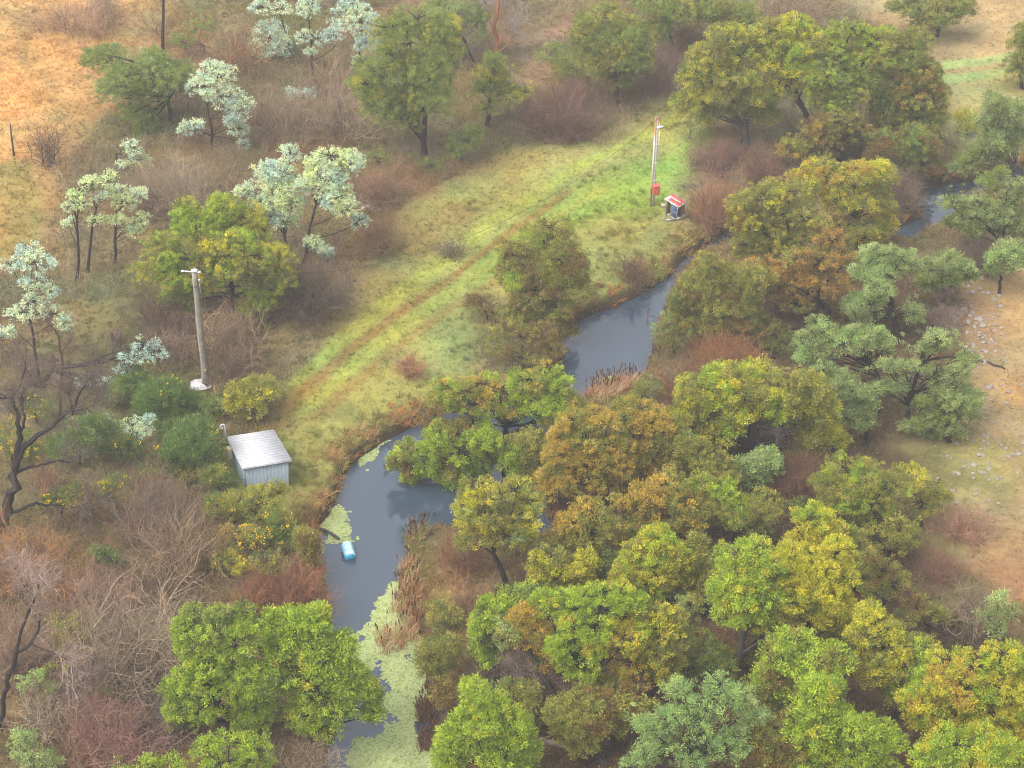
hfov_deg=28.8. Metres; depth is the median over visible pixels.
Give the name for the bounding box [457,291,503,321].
brown bush
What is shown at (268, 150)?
bare thicket
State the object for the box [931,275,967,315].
bare shrub
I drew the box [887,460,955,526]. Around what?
wattle tree
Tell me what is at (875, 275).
wattle tree
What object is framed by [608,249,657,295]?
bare shrub
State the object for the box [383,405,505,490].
wattle tree
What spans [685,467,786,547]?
wattle tree
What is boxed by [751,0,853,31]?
bare shrub
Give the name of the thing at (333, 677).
wattle tree
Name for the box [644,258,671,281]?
cattail reeds
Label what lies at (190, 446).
gorse bush
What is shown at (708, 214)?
bare shrub
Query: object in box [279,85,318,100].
silver wattle
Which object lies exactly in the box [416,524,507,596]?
bare shrub
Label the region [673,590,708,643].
wattle tree
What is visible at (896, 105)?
wattle tree
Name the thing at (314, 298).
bare shrub
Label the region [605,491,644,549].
wattle tree
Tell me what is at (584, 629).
wattle tree
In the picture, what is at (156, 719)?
bare shrub
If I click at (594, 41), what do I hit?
wattle tree
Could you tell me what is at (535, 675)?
dead limb
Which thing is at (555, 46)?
green bush
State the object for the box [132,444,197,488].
gorse bush
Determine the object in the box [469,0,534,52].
dead tree
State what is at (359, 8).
silver wattle
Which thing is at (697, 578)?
wattle tree
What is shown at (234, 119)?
silver wattle
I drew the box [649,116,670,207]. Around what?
power pole
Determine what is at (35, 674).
green bush
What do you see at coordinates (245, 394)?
green bush
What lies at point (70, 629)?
bracken clump
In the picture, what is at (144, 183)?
bare shrub
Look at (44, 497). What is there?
gorse bush
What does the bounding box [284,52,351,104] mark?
bare shrub
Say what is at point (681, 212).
brown drum
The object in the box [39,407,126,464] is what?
gorse bush
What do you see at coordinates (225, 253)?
wattle tree
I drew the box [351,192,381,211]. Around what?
fallen log
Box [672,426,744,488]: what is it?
wattle tree
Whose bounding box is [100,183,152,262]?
silver wattle
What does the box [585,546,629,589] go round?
wattle tree
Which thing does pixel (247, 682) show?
wattle tree
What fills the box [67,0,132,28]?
bare shrub
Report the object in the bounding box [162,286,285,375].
bare shrub
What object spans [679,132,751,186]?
bare shrub
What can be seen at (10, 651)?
bare shrub
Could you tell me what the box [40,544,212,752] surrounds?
bare shrub
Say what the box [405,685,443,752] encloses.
cattail reeds
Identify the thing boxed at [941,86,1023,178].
wattle tree
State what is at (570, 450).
wattle tree
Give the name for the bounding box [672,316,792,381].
bare shrub
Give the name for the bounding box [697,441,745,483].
bare shrub
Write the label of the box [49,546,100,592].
bracken clump
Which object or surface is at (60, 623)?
green bush
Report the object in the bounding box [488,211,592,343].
wattle tree
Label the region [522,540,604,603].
wattle tree
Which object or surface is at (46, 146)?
bare shrub
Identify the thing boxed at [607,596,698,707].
wattle tree
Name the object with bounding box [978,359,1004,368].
fallen log
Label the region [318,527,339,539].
log
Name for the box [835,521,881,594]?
wattle tree
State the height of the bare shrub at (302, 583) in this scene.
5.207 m
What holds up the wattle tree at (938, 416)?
on the ground at (1010, 488)
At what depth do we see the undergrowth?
119.03 m
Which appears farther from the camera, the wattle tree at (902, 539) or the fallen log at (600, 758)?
the wattle tree at (902, 539)
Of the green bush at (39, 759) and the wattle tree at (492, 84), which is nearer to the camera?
the green bush at (39, 759)
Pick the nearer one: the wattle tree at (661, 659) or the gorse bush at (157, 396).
the wattle tree at (661, 659)
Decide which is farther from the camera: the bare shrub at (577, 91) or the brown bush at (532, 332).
the bare shrub at (577, 91)
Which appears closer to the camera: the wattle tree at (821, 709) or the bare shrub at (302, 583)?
the wattle tree at (821, 709)
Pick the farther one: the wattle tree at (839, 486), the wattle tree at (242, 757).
the wattle tree at (839, 486)
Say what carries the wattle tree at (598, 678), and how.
on the ground at (1010, 488)
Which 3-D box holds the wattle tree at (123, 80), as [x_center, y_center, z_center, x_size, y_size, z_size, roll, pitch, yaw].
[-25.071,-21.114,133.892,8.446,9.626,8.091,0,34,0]
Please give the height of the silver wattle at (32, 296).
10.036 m
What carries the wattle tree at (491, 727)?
on the ground at (1010, 488)
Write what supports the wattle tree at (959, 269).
on the ground at (1010, 488)
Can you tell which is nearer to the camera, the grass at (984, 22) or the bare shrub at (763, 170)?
the bare shrub at (763, 170)
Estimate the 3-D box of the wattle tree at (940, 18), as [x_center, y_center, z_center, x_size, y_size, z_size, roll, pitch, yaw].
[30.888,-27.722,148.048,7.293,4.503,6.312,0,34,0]
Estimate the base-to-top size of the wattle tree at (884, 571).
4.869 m
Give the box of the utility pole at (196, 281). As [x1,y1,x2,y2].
[181,268,209,389]
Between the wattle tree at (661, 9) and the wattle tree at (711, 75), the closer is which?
the wattle tree at (711, 75)
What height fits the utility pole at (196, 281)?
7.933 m
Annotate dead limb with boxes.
[490,630,579,725]
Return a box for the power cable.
[203,120,655,275]
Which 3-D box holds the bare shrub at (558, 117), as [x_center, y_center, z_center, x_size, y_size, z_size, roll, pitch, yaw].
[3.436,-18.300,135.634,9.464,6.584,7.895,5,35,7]
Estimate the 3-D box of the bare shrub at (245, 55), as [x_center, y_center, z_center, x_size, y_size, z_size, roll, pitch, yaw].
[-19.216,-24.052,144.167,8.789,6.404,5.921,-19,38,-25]
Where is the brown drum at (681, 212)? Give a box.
[679,205,684,214]
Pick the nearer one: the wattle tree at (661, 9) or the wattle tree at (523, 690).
the wattle tree at (523, 690)
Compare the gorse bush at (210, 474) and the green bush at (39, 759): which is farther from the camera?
the gorse bush at (210, 474)
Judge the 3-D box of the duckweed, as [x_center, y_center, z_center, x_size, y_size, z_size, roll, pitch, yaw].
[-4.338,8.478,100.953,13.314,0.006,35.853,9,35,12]
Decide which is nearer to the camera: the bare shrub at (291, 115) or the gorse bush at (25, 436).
the gorse bush at (25, 436)
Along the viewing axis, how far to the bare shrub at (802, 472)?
101.30 m
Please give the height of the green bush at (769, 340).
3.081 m
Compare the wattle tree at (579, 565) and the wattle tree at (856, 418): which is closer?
the wattle tree at (579, 565)
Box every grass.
[0,0,188,272]
[185,75,747,558]
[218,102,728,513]
[845,0,1023,158]
[876,268,1023,603]
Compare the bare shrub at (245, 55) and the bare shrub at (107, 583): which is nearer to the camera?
the bare shrub at (107, 583)
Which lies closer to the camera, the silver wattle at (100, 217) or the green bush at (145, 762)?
the green bush at (145, 762)
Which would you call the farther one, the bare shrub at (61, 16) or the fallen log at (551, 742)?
the bare shrub at (61, 16)
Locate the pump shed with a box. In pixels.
[220,424,291,487]
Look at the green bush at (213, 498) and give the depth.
99.55 m
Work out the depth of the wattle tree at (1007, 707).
82.41 m
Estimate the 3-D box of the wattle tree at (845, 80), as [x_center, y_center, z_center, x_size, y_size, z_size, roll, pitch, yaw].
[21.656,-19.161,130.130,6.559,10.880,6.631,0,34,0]
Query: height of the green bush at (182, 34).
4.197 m
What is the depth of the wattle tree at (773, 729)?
82.22 m
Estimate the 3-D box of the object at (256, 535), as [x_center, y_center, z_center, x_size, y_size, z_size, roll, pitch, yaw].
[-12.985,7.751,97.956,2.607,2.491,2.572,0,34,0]
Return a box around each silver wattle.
[0,239,77,382]
[41,332,168,391]
[60,168,97,280]
[78,164,119,272]
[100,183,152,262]
[115,136,157,184]
[120,411,156,454]
[175,53,256,150]
[231,142,307,245]
[245,0,294,63]
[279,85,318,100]
[291,0,345,76]
[294,141,372,262]
[323,0,381,80]
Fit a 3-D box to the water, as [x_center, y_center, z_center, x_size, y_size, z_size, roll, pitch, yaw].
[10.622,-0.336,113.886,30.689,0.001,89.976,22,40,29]
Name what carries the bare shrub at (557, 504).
on the ground at (1010, 488)
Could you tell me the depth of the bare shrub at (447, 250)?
122.61 m
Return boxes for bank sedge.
[278,147,1023,767]
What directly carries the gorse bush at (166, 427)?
on the ground at (1010, 488)
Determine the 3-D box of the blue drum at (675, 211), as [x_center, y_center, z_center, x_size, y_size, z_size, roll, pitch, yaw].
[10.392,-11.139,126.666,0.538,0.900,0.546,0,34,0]
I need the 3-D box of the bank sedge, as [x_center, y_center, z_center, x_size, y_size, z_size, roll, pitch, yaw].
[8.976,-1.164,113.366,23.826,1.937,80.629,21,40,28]
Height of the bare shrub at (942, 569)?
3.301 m
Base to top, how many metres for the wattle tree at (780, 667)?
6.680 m
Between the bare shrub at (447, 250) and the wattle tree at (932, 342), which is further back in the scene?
the bare shrub at (447, 250)
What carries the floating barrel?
on the water
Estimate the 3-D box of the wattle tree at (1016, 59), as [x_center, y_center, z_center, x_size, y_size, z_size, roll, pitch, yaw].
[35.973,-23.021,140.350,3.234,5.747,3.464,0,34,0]
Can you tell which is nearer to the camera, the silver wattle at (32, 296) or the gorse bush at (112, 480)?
the gorse bush at (112, 480)
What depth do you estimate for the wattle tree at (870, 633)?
85.23 m
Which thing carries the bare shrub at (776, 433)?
on the ground at (1010, 488)
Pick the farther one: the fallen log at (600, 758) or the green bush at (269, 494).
the green bush at (269, 494)
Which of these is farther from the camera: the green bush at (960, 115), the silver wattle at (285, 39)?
the silver wattle at (285, 39)
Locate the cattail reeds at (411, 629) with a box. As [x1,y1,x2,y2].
[371,545,427,654]
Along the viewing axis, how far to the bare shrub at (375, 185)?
127.14 m
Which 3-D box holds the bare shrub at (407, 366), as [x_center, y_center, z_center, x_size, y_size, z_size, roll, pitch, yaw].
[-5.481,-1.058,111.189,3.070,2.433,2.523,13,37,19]
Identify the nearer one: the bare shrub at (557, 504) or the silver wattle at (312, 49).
the bare shrub at (557, 504)
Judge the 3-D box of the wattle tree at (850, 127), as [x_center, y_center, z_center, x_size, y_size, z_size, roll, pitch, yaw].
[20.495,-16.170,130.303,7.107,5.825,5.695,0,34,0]
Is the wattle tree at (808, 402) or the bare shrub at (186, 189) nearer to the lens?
the wattle tree at (808, 402)
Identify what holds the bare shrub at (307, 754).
on the ground at (1010, 488)
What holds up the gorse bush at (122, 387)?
on the ground at (1010, 488)
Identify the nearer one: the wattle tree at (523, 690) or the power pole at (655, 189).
the wattle tree at (523, 690)
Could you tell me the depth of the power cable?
116.91 m
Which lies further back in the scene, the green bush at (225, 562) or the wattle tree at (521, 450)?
the wattle tree at (521, 450)
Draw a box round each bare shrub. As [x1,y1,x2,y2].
[0,495,103,625]
[0,588,75,706]
[4,646,113,750]
[11,106,83,170]
[15,0,102,40]
[18,453,79,502]
[22,535,138,615]
[32,679,207,767]
[34,647,119,731]
[36,537,182,645]
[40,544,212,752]
[55,0,144,52]
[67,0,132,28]
[89,140,193,228]
[96,439,219,566]
[99,494,263,615]
[116,281,221,362]
[117,668,205,764]
[125,139,254,233]
[131,312,213,374]
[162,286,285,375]
[190,4,297,79]
[195,322,283,393]
[213,69,339,147]
[220,565,286,624]
[234,541,350,617]
[244,234,371,339]
[255,38,387,149]
[271,733,352,767]
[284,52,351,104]
[342,207,415,265]
[344,150,413,216]
[386,341,443,389]
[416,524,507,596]
[432,236,474,261]
[444,570,507,628]
[495,59,623,150]
[520,474,574,517]
[535,67,619,114]
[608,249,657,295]
[633,30,689,99]
[639,348,717,413]
[651,3,710,58]
[662,129,757,247]
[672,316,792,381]
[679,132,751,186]
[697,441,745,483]
[735,135,796,208]
[737,426,850,518]
[743,416,798,446]
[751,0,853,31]
[878,157,933,221]
[903,539,982,599]
[915,567,1021,646]
[918,290,970,333]
[921,496,1015,557]
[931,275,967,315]
[949,223,1017,285]
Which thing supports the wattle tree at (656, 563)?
on the ground at (1010, 488)
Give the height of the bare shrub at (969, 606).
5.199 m
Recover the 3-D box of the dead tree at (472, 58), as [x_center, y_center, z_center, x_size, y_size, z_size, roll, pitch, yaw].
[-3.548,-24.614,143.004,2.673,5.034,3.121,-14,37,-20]
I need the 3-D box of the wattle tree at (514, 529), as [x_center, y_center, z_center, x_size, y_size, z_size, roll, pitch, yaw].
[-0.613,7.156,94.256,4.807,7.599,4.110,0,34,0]
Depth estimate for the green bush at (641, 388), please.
108.88 m
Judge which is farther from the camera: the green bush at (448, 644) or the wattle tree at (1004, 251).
the wattle tree at (1004, 251)
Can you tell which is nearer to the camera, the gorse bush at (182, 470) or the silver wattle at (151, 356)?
the gorse bush at (182, 470)
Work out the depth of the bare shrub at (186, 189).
124.76 m
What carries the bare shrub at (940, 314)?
on the ground at (1010, 488)
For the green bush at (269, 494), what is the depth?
99.31 m
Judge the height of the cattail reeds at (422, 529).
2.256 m
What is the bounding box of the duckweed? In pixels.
[320,376,610,767]
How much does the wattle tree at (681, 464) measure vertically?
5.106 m
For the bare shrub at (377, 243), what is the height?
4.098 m
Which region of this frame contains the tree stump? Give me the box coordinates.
[110,327,122,349]
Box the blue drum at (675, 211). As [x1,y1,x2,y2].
[671,204,679,216]
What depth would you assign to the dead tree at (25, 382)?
95.95 m
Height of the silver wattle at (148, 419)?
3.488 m
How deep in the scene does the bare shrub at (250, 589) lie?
94.50 m
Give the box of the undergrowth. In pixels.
[0,0,1023,767]
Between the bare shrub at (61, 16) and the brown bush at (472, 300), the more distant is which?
the bare shrub at (61, 16)
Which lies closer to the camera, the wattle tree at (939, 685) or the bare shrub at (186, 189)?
the wattle tree at (939, 685)
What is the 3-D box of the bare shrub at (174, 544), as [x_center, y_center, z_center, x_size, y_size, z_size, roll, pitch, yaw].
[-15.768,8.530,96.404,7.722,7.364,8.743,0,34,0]
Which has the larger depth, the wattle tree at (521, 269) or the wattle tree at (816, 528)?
the wattle tree at (521, 269)
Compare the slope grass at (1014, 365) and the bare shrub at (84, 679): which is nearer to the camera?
the bare shrub at (84, 679)
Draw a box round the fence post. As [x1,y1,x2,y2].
[9,124,14,155]
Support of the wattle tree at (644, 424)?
on the ground at (1010, 488)
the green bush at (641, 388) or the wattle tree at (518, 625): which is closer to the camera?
the wattle tree at (518, 625)
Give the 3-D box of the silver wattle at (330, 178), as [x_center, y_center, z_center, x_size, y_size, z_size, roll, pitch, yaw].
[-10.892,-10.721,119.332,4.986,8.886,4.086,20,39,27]
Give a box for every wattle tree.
[76,0,198,135]
[126,190,300,322]
[156,583,283,740]
[187,726,278,767]
[254,597,387,745]
[343,2,468,160]
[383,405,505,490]
[420,0,489,60]
[424,357,588,474]
[429,671,544,767]
[449,471,548,589]
[456,577,544,686]
[466,49,536,127]
[484,599,565,697]
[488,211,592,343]
[493,674,545,730]
[496,424,555,483]
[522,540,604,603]
[526,568,652,681]
[531,402,638,503]
[538,680,617,767]
[543,490,628,581]
[565,0,657,106]
[570,666,639,701]
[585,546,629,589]
[604,521,695,611]
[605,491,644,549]
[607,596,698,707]
[608,389,681,489]
[610,680,662,757]
[615,668,776,767]
[619,463,714,539]
[625,0,701,56]
[651,422,703,481]
[664,249,770,349]
[667,21,784,149]
[667,347,853,468]
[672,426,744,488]
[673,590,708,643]
[674,529,723,619]
[680,627,740,684]
[685,0,760,34]
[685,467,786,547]
[702,531,804,681]
[722,175,833,283]
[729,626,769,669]
[730,443,785,494]
[737,716,789,767]
[739,225,860,325]
[740,621,861,712]
[743,7,841,154]
[755,704,809,767]
[769,521,867,662]
[772,105,876,163]
[776,666,855,767]
[781,498,850,555]
[783,154,901,250]
[789,311,897,418]
[800,17,898,159]
[806,449,918,531]
[818,626,861,650]
[820,705,911,767]
[828,365,882,445]
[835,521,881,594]
[838,239,928,343]
[840,597,942,723]
[854,545,916,615]
[858,509,928,564]
[861,120,944,182]
[863,26,953,138]
[864,324,986,419]
[880,657,928,709]
[884,0,980,37]
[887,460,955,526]
[891,636,1002,767]
[892,589,953,634]
[895,384,984,442]
[905,717,1023,767]
[912,243,982,310]
[933,159,1023,244]
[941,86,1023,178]
[958,637,1023,747]
[970,586,1023,645]
[982,235,1023,293]
[999,20,1023,89]
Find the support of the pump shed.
on the ground at (1010, 488)
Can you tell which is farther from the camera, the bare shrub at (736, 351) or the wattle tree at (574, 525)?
the bare shrub at (736, 351)
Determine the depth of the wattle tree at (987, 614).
91.26 m
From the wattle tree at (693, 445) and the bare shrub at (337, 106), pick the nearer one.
the wattle tree at (693, 445)
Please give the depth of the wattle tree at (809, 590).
87.54 m
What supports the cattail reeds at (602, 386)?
in the water
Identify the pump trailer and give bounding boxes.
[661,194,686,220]
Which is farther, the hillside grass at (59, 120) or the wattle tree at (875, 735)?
the hillside grass at (59, 120)
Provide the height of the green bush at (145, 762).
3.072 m
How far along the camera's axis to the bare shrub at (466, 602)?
94.47 m
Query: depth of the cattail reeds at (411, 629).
95.93 m
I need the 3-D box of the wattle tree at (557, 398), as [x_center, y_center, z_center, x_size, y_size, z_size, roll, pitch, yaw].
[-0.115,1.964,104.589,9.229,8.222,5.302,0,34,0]
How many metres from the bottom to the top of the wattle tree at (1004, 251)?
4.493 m
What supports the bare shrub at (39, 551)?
on the ground at (1010, 488)
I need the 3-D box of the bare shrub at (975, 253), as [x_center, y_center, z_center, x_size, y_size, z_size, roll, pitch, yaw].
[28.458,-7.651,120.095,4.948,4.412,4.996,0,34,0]
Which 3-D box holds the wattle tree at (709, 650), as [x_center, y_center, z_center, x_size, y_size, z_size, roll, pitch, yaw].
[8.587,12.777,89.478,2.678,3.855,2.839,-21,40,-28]
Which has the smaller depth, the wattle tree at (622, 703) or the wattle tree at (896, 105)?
the wattle tree at (622, 703)
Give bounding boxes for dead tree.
[0,317,129,535]
[0,530,105,733]
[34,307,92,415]
[453,14,478,68]
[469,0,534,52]
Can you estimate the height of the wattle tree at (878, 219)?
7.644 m
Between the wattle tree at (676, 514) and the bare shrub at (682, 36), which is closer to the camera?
the wattle tree at (676, 514)
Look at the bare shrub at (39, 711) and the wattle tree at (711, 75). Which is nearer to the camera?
the bare shrub at (39, 711)
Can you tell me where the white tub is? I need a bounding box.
[189,379,211,390]
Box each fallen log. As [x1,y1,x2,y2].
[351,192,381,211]
[537,737,567,748]
[580,742,609,766]
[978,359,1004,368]
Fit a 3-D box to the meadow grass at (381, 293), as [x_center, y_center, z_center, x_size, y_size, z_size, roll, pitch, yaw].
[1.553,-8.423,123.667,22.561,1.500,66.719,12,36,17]
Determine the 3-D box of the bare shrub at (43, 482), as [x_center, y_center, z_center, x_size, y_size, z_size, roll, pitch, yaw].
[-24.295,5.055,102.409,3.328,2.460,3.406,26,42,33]
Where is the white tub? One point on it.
(199, 386)
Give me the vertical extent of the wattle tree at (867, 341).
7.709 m
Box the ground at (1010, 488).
[0,0,1023,767]
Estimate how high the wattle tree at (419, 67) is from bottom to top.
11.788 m
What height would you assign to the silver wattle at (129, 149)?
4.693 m
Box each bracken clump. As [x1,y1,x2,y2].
[0,532,55,563]
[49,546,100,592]
[63,623,96,649]
[77,495,121,521]
[198,515,235,553]
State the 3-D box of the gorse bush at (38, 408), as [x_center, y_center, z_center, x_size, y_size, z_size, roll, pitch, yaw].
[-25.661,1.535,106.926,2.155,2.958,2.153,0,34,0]
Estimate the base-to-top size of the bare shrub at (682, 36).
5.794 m
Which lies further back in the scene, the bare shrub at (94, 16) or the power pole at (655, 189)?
the bare shrub at (94, 16)
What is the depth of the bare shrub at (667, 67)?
141.02 m
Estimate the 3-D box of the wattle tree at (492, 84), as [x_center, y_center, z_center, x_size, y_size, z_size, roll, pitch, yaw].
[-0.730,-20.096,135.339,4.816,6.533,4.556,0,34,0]
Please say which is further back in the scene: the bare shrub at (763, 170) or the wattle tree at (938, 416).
the bare shrub at (763, 170)
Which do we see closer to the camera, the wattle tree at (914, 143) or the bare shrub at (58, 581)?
the bare shrub at (58, 581)
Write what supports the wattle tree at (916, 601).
on the ground at (1010, 488)
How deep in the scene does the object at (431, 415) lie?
108.45 m
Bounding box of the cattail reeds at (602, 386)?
[577,361,644,402]
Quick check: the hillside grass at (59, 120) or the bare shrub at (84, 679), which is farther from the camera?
the hillside grass at (59, 120)
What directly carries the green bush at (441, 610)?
on the ground at (1010, 488)
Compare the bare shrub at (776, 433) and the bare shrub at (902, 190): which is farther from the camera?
the bare shrub at (902, 190)
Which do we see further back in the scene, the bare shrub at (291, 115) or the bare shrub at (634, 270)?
the bare shrub at (291, 115)
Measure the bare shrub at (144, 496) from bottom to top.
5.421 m
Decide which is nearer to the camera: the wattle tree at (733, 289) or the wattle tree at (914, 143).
the wattle tree at (733, 289)
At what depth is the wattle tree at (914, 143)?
128.35 m
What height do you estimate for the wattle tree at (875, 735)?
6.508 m
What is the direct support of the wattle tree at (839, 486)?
on the ground at (1010, 488)
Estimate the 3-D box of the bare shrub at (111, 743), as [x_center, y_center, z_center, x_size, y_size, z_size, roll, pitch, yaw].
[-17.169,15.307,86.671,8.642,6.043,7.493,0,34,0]
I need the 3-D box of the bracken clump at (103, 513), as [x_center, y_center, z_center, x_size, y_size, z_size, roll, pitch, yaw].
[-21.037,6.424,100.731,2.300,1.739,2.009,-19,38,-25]
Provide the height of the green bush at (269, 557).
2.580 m
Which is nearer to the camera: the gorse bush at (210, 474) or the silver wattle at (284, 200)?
the gorse bush at (210, 474)
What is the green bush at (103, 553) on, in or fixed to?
on the ground at (1010, 488)
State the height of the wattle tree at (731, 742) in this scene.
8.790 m
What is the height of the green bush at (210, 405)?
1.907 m
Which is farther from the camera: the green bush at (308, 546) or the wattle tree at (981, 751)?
the green bush at (308, 546)
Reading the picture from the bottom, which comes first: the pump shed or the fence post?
the pump shed
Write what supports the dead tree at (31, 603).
on the ground at (1010, 488)
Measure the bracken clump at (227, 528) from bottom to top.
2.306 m
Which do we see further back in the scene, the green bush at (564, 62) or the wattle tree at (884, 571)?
the green bush at (564, 62)
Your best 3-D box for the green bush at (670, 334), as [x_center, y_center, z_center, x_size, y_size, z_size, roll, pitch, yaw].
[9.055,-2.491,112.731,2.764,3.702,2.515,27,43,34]
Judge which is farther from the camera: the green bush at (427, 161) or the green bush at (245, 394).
the green bush at (427, 161)
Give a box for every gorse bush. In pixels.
[0,416,44,463]
[15,387,52,423]
[35,480,93,518]
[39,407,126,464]
[82,682,131,710]
[87,430,148,462]
[89,465,139,518]
[98,363,153,408]
[125,372,207,432]
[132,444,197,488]
[150,410,201,442]
[156,411,229,473]
[194,460,245,492]
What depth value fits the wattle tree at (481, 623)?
87.85 m
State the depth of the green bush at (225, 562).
96.40 m
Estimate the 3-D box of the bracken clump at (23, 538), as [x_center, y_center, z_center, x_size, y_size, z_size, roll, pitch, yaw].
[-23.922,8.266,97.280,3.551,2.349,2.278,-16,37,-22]
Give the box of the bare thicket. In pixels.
[0,14,801,767]
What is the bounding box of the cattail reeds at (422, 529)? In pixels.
[399,511,439,547]
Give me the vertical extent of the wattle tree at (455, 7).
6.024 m
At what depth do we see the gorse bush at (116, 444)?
103.74 m
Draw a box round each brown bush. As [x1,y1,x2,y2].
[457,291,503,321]
[480,314,566,374]
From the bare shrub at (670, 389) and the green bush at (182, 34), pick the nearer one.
the bare shrub at (670, 389)
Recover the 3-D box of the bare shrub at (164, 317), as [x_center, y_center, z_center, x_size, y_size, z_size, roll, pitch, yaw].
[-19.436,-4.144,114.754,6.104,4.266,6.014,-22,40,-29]
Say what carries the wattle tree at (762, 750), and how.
on the ground at (1010, 488)
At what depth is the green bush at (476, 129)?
131.40 m
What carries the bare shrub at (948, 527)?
on the ground at (1010, 488)
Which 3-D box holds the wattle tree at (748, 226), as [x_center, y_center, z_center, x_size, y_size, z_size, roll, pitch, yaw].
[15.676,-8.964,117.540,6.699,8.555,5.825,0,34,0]
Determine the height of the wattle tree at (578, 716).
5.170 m
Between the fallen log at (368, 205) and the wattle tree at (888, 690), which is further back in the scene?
the fallen log at (368, 205)
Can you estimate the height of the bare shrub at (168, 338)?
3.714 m
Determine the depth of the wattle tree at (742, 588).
86.51 m
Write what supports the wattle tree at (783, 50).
on the ground at (1010, 488)
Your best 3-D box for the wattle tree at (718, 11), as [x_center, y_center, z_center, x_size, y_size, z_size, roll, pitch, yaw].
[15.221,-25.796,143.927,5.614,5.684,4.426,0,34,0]
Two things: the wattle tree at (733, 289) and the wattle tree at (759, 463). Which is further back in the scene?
the wattle tree at (733, 289)
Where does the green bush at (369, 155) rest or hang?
on the ground at (1010, 488)
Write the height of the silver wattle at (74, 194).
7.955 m
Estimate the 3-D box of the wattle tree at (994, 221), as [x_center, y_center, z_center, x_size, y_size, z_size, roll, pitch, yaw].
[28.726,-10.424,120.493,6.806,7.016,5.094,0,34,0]
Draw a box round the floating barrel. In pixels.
[341,541,355,560]
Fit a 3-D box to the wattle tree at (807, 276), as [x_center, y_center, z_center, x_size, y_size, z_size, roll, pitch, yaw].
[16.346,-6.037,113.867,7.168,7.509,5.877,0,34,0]
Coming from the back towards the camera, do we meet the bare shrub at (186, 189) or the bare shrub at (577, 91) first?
the bare shrub at (577, 91)
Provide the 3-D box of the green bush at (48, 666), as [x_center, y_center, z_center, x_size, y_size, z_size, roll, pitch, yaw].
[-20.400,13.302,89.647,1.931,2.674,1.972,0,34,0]
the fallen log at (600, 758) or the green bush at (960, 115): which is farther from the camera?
the green bush at (960, 115)
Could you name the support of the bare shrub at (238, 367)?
on the ground at (1010, 488)
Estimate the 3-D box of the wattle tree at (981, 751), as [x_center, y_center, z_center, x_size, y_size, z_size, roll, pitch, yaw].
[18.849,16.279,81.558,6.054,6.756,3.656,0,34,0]
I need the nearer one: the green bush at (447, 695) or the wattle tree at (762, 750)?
the wattle tree at (762, 750)
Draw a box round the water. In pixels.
[319,172,1020,767]
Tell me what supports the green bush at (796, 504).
on the ground at (1010, 488)
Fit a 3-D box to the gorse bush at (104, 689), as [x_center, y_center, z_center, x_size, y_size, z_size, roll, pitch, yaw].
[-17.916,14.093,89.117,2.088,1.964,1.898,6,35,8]
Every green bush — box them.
[1,725,66,767]
[9,667,61,710]
[39,657,75,688]
[44,609,84,652]
[85,541,127,574]
[108,748,190,767]
[167,10,226,53]
[197,390,232,420]
[197,485,241,525]
[204,544,256,579]
[205,472,292,530]
[217,369,281,420]
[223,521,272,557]
[247,542,295,583]
[263,493,313,554]
[285,524,323,569]
[365,147,392,162]
[411,630,469,685]
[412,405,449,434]
[415,155,445,175]
[420,591,465,632]
[423,671,468,712]
[441,122,486,161]
[532,39,567,72]
[551,53,587,82]
[624,372,667,404]
[649,309,696,358]
[742,317,794,354]
[781,488,824,519]
[950,106,979,134]
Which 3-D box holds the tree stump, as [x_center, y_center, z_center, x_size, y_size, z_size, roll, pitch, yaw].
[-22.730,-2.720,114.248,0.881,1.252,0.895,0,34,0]
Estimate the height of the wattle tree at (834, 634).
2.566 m
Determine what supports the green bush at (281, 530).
on the ground at (1010, 488)

